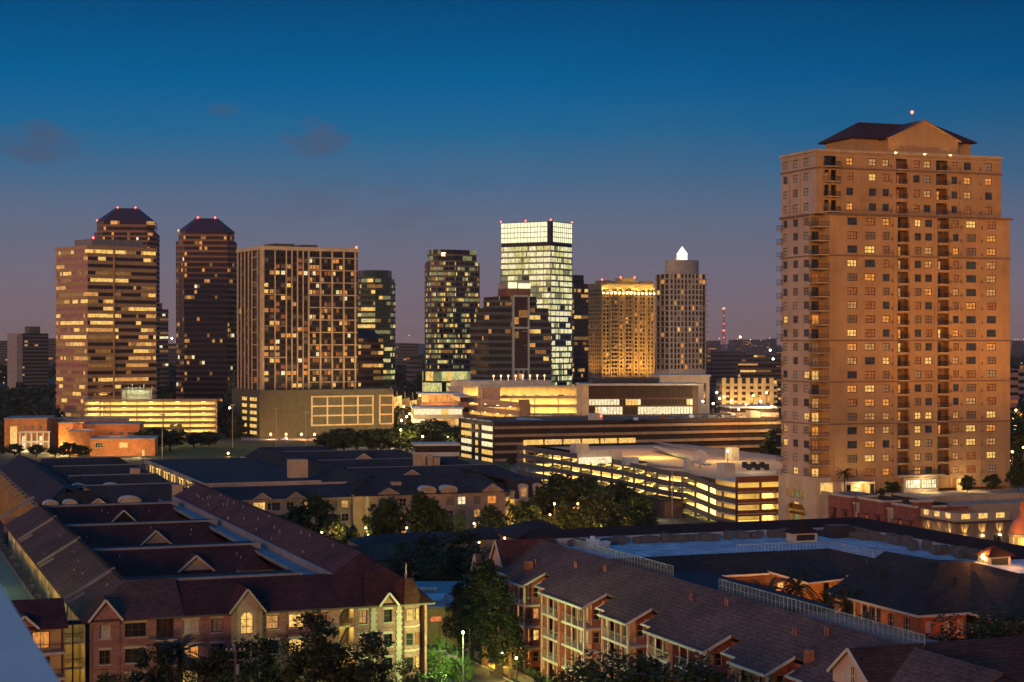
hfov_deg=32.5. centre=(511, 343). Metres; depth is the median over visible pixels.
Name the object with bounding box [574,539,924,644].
roof railing
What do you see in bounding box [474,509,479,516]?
window
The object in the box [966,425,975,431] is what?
window
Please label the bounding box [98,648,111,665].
window
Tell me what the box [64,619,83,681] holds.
stair tower
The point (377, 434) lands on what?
dark tree
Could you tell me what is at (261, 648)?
dark tree
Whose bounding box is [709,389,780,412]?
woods
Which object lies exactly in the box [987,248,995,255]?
window
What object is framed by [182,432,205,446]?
broadleaf tree
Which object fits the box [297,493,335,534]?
dark tree
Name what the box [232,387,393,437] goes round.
parking podium
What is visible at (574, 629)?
window
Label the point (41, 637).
window
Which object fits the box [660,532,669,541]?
ac unit
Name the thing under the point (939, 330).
window
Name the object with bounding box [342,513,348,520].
window
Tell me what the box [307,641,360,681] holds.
dark tree
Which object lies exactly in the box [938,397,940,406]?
window
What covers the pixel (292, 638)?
window
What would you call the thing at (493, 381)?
podium building
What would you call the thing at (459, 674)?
broadleaf tree
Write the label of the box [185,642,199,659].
window
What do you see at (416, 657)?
window
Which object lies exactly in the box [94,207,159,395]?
apartment tower
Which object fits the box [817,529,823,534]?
ac unit
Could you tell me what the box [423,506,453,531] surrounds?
broadleaf tree
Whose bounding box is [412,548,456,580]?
broadleaf tree
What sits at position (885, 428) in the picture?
window
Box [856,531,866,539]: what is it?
ac unit
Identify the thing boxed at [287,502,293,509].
window
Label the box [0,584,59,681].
balcony parapet
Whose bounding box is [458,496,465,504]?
window
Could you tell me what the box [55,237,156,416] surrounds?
office tower
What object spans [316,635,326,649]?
window
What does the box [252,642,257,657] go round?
window
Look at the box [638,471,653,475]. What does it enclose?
parked car
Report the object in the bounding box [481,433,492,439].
window
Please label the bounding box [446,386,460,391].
rooftop block
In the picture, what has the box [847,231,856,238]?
window
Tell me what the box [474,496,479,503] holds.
window
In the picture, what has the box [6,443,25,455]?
broadleaf tree
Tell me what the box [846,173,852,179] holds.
window
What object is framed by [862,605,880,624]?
window
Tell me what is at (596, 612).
window
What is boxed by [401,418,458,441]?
dark tree
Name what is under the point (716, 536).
ac unit
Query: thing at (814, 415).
window
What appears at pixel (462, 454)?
window
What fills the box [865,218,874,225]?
window
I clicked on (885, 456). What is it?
window
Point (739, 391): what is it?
apartment building
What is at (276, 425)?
light pole
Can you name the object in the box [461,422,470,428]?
window
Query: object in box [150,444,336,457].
lawn
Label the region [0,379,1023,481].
woods
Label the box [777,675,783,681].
window
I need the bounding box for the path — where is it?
[449,644,535,681]
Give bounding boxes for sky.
[0,0,1023,344]
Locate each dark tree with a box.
[0,445,6,453]
[56,442,78,456]
[126,641,179,681]
[191,643,240,681]
[195,431,221,447]
[222,633,280,681]
[279,607,343,681]
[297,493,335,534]
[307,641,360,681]
[329,428,359,449]
[334,628,395,681]
[360,428,398,448]
[367,495,407,533]
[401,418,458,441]
[409,533,444,580]
[441,553,474,580]
[445,528,483,580]
[508,498,546,522]
[528,486,568,522]
[549,501,584,528]
[589,516,619,527]
[609,654,674,681]
[617,493,657,519]
[668,656,736,681]
[1005,467,1023,490]
[1010,416,1023,430]
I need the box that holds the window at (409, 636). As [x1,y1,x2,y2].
[406,633,413,645]
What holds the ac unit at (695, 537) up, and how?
on the apartment building at (904, 587)
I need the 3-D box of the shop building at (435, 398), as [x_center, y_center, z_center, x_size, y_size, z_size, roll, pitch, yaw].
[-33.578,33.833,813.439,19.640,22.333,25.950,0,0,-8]
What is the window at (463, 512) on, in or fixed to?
in the apartment building at (468, 490)
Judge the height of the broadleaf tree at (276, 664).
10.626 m
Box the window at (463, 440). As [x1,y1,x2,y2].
[461,438,470,443]
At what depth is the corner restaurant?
333.34 m
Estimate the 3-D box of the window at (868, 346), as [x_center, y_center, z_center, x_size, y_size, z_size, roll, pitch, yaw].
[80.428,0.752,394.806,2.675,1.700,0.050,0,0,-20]
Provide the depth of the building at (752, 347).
5220.49 m
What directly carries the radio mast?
on the ground at (8, 455)
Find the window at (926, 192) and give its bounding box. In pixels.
[924,190,929,197]
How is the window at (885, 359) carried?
in the apartment tower at (894, 297)
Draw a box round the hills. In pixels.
[395,343,780,352]
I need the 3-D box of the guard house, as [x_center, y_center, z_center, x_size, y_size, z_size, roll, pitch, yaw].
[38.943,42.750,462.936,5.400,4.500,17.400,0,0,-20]
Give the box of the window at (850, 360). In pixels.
[847,357,856,364]
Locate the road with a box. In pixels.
[427,645,509,681]
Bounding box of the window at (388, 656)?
[384,655,392,670]
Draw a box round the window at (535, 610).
[533,608,538,617]
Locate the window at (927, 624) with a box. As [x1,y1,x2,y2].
[925,621,930,634]
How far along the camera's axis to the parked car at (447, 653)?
248.15 m
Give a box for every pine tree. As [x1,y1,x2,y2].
[440,582,464,644]
[447,577,489,657]
[451,558,506,664]
[468,574,529,675]
[491,611,531,678]
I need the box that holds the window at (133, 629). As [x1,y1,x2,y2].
[124,620,146,638]
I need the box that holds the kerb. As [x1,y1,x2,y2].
[429,656,513,681]
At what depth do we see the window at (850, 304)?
393.20 m
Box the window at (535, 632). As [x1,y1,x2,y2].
[533,630,538,639]
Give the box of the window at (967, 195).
[964,192,970,198]
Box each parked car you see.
[429,650,457,659]
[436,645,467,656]
[548,464,559,467]
[578,470,592,473]
[603,465,618,468]
[616,476,629,480]
[618,467,630,470]
[628,469,642,472]
[636,480,652,484]
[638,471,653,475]
[639,490,653,493]
[650,473,667,477]
[653,483,667,487]
[677,487,693,492]
[684,478,693,482]
[684,498,693,502]
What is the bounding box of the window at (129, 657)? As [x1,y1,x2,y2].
[124,646,146,664]
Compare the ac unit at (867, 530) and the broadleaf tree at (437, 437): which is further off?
the broadleaf tree at (437, 437)
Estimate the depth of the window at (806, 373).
395.03 m
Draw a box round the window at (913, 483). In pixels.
[905,479,920,488]
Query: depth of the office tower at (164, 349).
1403.70 m
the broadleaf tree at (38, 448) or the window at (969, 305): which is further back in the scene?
the broadleaf tree at (38, 448)
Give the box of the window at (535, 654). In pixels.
[533,652,538,661]
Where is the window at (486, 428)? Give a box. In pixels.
[481,425,492,431]
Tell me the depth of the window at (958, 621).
215.90 m
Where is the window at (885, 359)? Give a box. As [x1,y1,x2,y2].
[883,357,888,364]
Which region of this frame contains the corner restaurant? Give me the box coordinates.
[918,508,1011,542]
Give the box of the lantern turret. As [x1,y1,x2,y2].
[1007,500,1023,545]
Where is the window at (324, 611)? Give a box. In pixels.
[315,610,327,627]
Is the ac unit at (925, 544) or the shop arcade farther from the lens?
the shop arcade
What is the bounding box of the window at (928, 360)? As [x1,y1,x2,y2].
[925,357,931,363]
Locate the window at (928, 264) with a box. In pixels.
[925,261,931,267]
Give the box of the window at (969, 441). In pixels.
[966,438,975,445]
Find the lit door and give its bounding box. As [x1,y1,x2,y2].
[957,479,961,490]
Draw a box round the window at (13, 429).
[10,426,16,443]
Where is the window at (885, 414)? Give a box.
[883,412,888,419]
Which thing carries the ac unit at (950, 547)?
on the apartment building at (904, 587)
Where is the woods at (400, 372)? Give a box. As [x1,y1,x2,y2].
[0,353,1023,386]
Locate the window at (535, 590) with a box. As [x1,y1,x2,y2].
[533,587,538,596]
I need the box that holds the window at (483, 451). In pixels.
[481,449,492,455]
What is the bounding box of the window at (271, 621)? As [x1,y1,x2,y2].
[265,613,279,630]
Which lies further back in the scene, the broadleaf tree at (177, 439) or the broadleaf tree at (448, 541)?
the broadleaf tree at (177, 439)
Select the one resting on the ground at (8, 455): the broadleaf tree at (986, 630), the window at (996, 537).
the broadleaf tree at (986, 630)
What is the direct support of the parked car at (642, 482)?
on the parking garage at (740, 486)
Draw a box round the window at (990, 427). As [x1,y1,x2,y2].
[987,424,995,431]
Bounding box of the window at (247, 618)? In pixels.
[240,612,254,635]
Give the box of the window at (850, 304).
[847,301,856,308]
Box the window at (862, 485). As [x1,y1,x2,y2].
[861,484,864,491]
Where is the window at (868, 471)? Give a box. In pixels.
[865,468,874,475]
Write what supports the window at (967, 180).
in the apartment tower at (894, 297)
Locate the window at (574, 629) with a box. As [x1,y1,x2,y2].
[573,627,575,639]
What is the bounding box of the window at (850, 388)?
[847,385,856,392]
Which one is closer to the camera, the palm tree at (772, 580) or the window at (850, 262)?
the palm tree at (772, 580)
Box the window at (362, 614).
[358,608,367,624]
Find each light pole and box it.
[159,414,164,457]
[230,405,234,446]
[274,408,278,445]
[303,412,308,445]
[446,596,446,649]
[469,629,469,674]
[671,469,672,523]
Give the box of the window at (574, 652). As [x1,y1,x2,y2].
[573,650,575,662]
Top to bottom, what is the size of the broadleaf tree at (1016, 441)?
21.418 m
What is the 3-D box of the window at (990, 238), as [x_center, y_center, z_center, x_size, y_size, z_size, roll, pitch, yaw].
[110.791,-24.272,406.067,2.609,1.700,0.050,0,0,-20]
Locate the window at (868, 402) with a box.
[865,399,874,405]
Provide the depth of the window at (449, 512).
406.58 m
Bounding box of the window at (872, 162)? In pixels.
[869,159,875,165]
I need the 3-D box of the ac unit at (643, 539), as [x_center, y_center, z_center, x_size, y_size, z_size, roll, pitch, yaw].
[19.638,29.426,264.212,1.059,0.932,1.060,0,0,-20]
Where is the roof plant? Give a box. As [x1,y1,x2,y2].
[824,524,858,538]
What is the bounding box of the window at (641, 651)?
[637,649,643,659]
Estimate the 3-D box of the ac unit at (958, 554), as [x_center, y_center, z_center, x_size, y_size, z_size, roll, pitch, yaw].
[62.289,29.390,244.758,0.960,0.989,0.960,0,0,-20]
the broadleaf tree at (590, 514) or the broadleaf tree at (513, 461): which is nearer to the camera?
the broadleaf tree at (590, 514)
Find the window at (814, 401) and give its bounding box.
[812,399,818,407]
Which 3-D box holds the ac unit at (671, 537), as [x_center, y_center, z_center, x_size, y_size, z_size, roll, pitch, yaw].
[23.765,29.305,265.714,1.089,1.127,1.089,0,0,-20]
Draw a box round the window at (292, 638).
[288,636,303,653]
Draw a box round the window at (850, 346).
[847,343,856,350]
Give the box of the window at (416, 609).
[415,607,418,620]
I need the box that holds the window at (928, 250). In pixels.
[925,247,931,254]
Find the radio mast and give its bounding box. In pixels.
[722,308,725,350]
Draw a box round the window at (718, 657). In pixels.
[715,653,721,665]
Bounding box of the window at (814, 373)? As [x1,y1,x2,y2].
[812,371,818,379]
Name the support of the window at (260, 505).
in the apartment building at (279, 500)
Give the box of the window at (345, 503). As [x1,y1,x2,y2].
[342,500,348,507]
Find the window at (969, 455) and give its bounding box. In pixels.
[966,452,975,458]
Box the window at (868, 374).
[865,371,874,378]
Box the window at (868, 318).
[865,315,874,322]
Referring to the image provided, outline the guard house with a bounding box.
[643,494,682,516]
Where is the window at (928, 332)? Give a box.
[925,329,931,336]
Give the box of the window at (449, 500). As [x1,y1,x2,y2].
[446,497,452,504]
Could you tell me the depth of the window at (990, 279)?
406.18 m
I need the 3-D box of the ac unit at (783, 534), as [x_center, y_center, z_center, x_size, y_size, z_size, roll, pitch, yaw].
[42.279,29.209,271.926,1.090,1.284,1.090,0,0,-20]
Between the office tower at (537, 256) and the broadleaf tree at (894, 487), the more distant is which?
the office tower at (537, 256)
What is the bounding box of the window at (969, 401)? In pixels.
[966,397,975,404]
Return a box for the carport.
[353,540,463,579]
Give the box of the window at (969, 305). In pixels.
[966,302,975,309]
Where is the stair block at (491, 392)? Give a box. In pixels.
[477,385,501,406]
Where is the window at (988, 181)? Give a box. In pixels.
[985,178,991,184]
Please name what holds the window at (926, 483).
in the podium building at (920, 486)
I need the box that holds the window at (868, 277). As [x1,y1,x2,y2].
[865,274,874,280]
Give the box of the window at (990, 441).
[987,438,995,444]
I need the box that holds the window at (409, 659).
[406,657,413,669]
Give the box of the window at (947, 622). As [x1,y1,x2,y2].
[943,620,948,630]
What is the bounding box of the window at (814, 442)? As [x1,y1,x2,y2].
[812,440,818,449]
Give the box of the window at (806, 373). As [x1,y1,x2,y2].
[804,371,808,378]
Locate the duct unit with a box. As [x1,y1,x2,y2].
[586,536,609,549]
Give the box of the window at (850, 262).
[847,259,856,266]
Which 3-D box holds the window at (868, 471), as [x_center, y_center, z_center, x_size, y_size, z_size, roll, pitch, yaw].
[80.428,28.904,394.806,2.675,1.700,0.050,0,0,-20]
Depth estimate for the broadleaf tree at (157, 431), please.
732.09 m
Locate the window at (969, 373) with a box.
[966,370,975,377]
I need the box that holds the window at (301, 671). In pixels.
[288,662,303,677]
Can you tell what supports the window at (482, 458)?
in the parking garage at (495, 439)
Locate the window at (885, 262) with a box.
[883,260,888,267]
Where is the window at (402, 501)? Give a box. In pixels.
[399,498,405,505]
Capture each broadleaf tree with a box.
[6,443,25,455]
[26,444,45,456]
[45,447,62,456]
[72,445,91,456]
[95,670,141,681]
[131,429,158,440]
[143,427,177,446]
[160,430,187,450]
[174,658,223,681]
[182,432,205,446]
[213,659,265,681]
[254,638,322,681]
[277,513,290,520]
[286,505,313,528]
[312,429,344,449]
[314,435,342,449]
[320,514,344,539]
[337,428,372,449]
[339,525,360,543]
[353,429,381,449]
[361,514,384,535]
[377,658,424,681]
[380,425,412,451]
[386,540,433,576]
[392,422,433,450]
[402,490,444,531]
[411,667,449,681]
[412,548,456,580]
[414,529,481,575]
[417,432,460,446]
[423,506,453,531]
[427,635,464,681]
[433,426,458,442]
[447,511,467,531]
[451,562,480,596]
[451,655,477,681]
[464,543,492,564]
[475,504,509,527]
[498,461,510,470]
[506,456,516,464]
[523,649,619,681]
[542,514,562,528]
[544,472,582,504]
[550,482,585,527]
[572,503,606,527]
[572,648,676,681]
[572,656,623,681]
[574,488,618,526]
[577,473,604,502]
[591,480,616,503]
[598,481,640,513]
[601,501,628,524]
[613,649,728,681]
[616,511,648,525]
[640,515,658,525]
[676,672,795,681]
[878,488,885,494]
[885,481,901,494]
[920,608,1015,640]
[958,475,976,491]
[967,600,1023,638]
[982,473,1001,490]
[1010,408,1023,427]
[1010,425,1023,487]
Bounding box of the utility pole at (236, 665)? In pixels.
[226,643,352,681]
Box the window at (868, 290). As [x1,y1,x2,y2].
[865,287,874,294]
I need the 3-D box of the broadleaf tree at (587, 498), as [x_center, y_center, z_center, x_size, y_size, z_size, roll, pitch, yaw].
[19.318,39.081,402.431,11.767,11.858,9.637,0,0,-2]
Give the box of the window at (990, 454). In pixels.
[987,451,995,458]
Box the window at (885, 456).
[883,454,888,461]
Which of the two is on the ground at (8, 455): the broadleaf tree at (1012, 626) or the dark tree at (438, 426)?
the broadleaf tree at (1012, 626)
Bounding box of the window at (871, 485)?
[870,484,873,492]
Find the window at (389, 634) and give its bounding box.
[383,631,392,647]
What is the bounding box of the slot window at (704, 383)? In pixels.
[704,383,705,403]
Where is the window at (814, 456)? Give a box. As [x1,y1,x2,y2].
[812,454,818,463]
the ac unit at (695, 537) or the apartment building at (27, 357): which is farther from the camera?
the apartment building at (27, 357)
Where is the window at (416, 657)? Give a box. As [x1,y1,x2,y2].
[415,655,418,666]
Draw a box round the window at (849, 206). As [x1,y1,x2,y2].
[846,203,852,209]
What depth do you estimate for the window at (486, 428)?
671.07 m
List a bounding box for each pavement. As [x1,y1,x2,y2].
[241,437,315,439]
[337,444,620,474]
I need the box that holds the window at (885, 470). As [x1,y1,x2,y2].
[883,468,888,474]
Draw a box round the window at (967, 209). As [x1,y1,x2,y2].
[964,206,970,213]
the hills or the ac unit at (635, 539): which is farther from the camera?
the hills
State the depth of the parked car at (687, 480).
459.97 m
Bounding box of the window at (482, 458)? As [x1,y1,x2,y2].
[481,457,492,461]
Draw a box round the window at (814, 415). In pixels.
[812,412,818,421]
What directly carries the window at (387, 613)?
in the apartment building at (202, 563)
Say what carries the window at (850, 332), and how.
in the apartment tower at (894, 297)
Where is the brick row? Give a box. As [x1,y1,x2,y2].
[826,491,968,525]
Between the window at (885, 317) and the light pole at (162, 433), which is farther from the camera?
the light pole at (162, 433)
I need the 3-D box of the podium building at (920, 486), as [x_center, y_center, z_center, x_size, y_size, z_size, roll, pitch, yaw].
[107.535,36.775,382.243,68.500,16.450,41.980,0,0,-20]
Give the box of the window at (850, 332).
[847,329,856,336]
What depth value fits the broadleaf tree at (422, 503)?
375.97 m
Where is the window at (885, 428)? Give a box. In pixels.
[883,426,888,433]
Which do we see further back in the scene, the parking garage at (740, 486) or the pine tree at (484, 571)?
the parking garage at (740, 486)
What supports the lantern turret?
on the ground at (8, 455)
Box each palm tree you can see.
[146,634,209,681]
[750,576,784,592]
[771,564,820,598]
[812,582,847,611]
[830,585,863,615]
[835,467,853,490]
[864,613,877,621]
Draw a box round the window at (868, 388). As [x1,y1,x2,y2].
[865,385,874,391]
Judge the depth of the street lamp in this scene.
220.95 m
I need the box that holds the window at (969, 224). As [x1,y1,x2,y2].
[966,221,975,227]
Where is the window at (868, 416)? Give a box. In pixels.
[865,413,874,419]
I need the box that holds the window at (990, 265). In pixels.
[987,262,995,268]
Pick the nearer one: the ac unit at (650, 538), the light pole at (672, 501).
the ac unit at (650, 538)
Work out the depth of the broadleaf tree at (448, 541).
321.47 m
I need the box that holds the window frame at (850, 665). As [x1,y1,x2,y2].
[850,665,854,681]
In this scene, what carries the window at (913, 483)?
in the podium building at (920, 486)
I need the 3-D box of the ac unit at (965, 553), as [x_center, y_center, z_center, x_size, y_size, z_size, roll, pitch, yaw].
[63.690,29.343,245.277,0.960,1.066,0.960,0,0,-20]
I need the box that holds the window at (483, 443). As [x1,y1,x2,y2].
[481,441,492,447]
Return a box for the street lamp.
[462,631,463,681]
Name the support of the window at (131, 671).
in the apartment building at (202, 563)
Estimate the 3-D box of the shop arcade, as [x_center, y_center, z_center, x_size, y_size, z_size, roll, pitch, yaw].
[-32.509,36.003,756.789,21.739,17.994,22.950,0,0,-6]
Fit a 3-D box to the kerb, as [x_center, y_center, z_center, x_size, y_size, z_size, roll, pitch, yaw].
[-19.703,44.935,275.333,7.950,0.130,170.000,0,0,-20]
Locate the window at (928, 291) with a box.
[925,288,931,295]
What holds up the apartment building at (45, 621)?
on the ground at (8, 455)
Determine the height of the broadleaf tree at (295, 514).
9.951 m
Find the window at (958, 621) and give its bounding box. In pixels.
[957,619,962,632]
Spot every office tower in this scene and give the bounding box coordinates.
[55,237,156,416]
[160,303,168,387]
[358,270,394,396]
[422,249,479,391]
[470,282,551,383]
[501,219,572,384]
[572,275,588,384]
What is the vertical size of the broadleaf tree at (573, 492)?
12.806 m
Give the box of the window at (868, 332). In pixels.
[865,329,874,336]
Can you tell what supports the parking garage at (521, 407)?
on the ground at (8, 455)
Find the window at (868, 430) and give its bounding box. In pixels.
[865,427,874,433]
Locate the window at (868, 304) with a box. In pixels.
[865,301,874,308]
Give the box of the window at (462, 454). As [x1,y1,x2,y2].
[461,453,470,457]
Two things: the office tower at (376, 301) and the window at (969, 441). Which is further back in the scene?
the office tower at (376, 301)
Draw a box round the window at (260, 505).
[253,503,264,509]
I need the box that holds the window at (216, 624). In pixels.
[210,616,223,633]
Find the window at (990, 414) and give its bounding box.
[987,411,995,417]
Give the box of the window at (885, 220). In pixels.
[883,218,888,225]
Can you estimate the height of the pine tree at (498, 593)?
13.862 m
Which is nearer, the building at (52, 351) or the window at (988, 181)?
the window at (988, 181)
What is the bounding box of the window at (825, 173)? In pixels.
[824,172,827,180]
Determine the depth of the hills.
8964.90 m
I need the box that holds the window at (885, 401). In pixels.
[883,399,888,405]
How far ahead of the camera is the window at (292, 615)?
219.44 m
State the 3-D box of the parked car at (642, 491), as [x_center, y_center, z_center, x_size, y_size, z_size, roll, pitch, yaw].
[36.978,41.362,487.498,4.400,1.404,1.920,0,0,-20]
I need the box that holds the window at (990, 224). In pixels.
[987,221,995,228]
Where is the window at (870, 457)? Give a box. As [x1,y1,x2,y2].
[865,454,874,461]
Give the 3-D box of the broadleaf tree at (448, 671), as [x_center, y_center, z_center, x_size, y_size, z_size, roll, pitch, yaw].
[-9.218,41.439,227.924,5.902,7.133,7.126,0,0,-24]
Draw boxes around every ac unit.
[567,539,573,545]
[607,537,615,543]
[613,535,621,543]
[622,536,627,543]
[632,537,639,542]
[638,536,646,542]
[646,535,653,541]
[654,536,658,541]
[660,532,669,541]
[669,533,673,540]
[674,534,681,541]
[682,535,686,540]
[684,534,691,540]
[691,534,699,540]
[698,531,707,539]
[708,533,712,539]
[713,534,719,539]
[723,530,732,538]
[736,530,744,537]
[750,532,757,537]
[754,531,761,537]
[766,529,774,536]
[774,529,780,536]
[780,528,787,536]
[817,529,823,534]
[849,531,855,537]
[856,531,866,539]
[863,529,872,538]
[869,531,879,539]
[877,534,884,540]
[885,532,896,542]
[893,536,900,544]
[901,535,912,544]
[908,541,918,549]
[921,540,931,548]
[929,545,940,553]
[939,544,948,553]
[948,545,955,553]
[954,551,963,557]
[955,546,968,551]
[963,550,967,557]
[968,548,980,558]
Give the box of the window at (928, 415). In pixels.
[925,412,931,418]
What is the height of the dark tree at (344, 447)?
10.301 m
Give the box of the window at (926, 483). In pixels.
[922,479,936,487]
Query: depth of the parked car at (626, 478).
501.93 m
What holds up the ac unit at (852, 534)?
on the apartment building at (904, 587)
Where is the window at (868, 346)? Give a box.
[865,343,874,350]
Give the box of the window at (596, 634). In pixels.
[594,632,599,642]
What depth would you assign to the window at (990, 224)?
406.18 m
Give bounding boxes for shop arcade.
[410,405,463,426]
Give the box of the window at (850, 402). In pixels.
[847,399,856,406]
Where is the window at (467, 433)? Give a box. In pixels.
[461,430,470,435]
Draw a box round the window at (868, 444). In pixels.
[865,440,874,447]
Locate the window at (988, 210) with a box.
[985,207,991,213]
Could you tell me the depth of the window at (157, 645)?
213.88 m
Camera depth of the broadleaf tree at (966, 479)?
396.35 m
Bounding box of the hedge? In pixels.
[489,654,557,681]
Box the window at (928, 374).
[925,371,931,377]
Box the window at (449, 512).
[446,510,452,517]
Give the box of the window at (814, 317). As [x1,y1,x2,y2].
[812,315,818,323]
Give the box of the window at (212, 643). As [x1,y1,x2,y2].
[210,641,223,648]
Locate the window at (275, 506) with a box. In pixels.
[272,503,279,509]
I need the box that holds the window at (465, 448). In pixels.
[461,445,470,451]
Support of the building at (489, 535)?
on the ground at (8, 455)
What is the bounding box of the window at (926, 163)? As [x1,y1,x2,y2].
[924,161,929,167]
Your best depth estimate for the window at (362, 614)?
222.51 m
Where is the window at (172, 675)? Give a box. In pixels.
[157,668,173,681]
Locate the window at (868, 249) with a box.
[865,246,874,252]
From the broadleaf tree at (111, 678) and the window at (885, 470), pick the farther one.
the window at (885, 470)
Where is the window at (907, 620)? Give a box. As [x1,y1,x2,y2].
[905,617,909,632]
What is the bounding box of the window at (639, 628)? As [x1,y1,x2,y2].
[637,625,643,636]
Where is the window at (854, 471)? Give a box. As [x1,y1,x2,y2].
[847,469,856,476]
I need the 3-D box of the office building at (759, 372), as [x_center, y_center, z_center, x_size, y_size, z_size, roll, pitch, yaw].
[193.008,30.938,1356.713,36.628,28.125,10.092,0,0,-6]
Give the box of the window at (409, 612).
[406,609,413,620]
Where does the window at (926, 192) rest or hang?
in the apartment tower at (894, 297)
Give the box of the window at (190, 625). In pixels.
[182,617,199,635]
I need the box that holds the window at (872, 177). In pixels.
[869,173,875,180]
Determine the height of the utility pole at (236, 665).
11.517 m
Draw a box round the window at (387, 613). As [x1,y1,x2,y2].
[383,607,392,623]
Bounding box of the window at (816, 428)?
[812,426,818,435]
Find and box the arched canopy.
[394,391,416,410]
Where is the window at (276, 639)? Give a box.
[265,638,279,654]
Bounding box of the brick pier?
[909,499,933,527]
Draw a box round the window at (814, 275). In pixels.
[812,273,818,281]
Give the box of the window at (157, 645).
[157,645,173,663]
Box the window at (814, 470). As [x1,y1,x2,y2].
[812,468,818,475]
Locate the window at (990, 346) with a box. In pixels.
[987,343,995,349]
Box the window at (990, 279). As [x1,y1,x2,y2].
[987,275,995,282]
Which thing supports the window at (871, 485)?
in the podium building at (920, 486)
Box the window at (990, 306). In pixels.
[987,303,995,309]
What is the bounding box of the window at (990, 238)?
[987,235,995,241]
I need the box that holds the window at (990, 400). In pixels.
[987,397,995,404]
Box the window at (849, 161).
[846,158,852,164]
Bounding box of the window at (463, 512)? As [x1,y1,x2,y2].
[458,510,465,517]
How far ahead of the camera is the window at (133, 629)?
212.58 m
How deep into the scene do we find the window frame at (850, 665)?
165.16 m
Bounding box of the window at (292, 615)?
[288,611,304,628]
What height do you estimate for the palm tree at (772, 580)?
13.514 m
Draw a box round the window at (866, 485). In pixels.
[865,484,868,492]
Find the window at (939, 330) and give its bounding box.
[938,329,940,338]
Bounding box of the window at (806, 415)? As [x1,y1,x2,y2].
[804,413,808,419]
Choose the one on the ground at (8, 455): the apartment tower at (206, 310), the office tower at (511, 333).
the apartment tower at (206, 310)
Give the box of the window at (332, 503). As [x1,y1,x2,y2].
[329,501,336,507]
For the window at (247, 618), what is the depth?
216.46 m
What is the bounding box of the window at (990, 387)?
[987,384,995,390]
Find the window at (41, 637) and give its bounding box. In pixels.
[32,631,48,647]
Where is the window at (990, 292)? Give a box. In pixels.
[987,289,995,295]
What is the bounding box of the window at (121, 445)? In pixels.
[119,442,127,447]
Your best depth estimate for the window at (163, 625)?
213.94 m
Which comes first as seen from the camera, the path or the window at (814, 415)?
the path
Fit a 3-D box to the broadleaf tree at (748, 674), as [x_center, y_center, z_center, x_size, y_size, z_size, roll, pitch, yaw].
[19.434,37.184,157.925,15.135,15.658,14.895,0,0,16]
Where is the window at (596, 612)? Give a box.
[594,609,599,619]
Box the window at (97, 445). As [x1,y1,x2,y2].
[95,443,102,447]
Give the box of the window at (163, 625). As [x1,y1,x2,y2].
[157,619,173,637]
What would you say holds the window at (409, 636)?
in the apartment building at (202, 563)
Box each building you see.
[0,341,6,366]
[0,454,186,522]
[0,481,434,681]
[3,415,158,455]
[7,326,48,388]
[10,598,67,681]
[48,338,55,367]
[142,458,347,487]
[168,344,175,364]
[187,480,354,539]
[240,445,545,536]
[345,531,453,545]
[358,329,383,387]
[396,344,418,366]
[406,357,421,382]
[411,442,459,457]
[415,581,475,644]
[416,392,463,404]
[449,527,500,556]
[451,375,550,392]
[453,394,469,417]
[471,538,1023,681]
[494,520,561,539]
[518,517,1023,640]
[575,377,703,414]
[651,374,710,413]
[706,341,720,350]
[706,351,745,354]
[706,352,780,388]
[716,378,776,411]
[728,340,766,354]
[737,365,780,401]
[766,338,776,354]
[820,469,1023,543]
[1010,341,1023,356]
[1010,365,1023,400]
[1010,370,1018,411]
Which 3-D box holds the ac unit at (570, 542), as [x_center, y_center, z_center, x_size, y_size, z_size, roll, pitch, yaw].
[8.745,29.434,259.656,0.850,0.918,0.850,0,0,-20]
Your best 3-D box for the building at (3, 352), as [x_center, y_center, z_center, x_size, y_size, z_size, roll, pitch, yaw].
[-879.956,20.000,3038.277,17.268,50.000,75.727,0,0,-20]
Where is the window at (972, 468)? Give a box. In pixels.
[966,465,975,472]
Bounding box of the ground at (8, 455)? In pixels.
[0,353,1022,681]
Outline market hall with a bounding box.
[719,404,778,416]
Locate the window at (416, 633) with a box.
[415,631,418,644]
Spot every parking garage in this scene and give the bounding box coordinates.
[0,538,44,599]
[83,386,216,437]
[459,411,780,462]
[463,385,576,415]
[469,397,530,417]
[517,441,780,521]
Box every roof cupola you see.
[782,523,821,541]
[972,545,1015,564]
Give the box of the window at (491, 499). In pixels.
[488,495,495,503]
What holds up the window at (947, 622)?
in the apartment building at (904, 587)
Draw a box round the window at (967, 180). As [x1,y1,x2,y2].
[964,177,970,184]
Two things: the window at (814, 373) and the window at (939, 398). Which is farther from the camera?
the window at (939, 398)
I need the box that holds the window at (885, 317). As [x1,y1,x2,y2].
[883,315,888,322]
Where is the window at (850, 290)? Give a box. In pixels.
[847,287,856,294]
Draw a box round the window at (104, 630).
[98,625,111,639]
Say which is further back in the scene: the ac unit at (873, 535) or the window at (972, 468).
the window at (972, 468)
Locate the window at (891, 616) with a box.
[889,613,893,627]
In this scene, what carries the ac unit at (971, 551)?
on the apartment building at (904, 587)
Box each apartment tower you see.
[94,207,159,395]
[176,217,236,401]
[236,243,358,389]
[588,276,655,382]
[655,247,707,373]
[776,111,1012,519]
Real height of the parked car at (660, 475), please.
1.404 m
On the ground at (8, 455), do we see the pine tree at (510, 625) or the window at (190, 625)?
the pine tree at (510, 625)
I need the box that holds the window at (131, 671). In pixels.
[124,671,146,681]
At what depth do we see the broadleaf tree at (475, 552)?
310.26 m
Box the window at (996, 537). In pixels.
[994,535,1000,541]
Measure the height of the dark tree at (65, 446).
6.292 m
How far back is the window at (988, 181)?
406.58 m

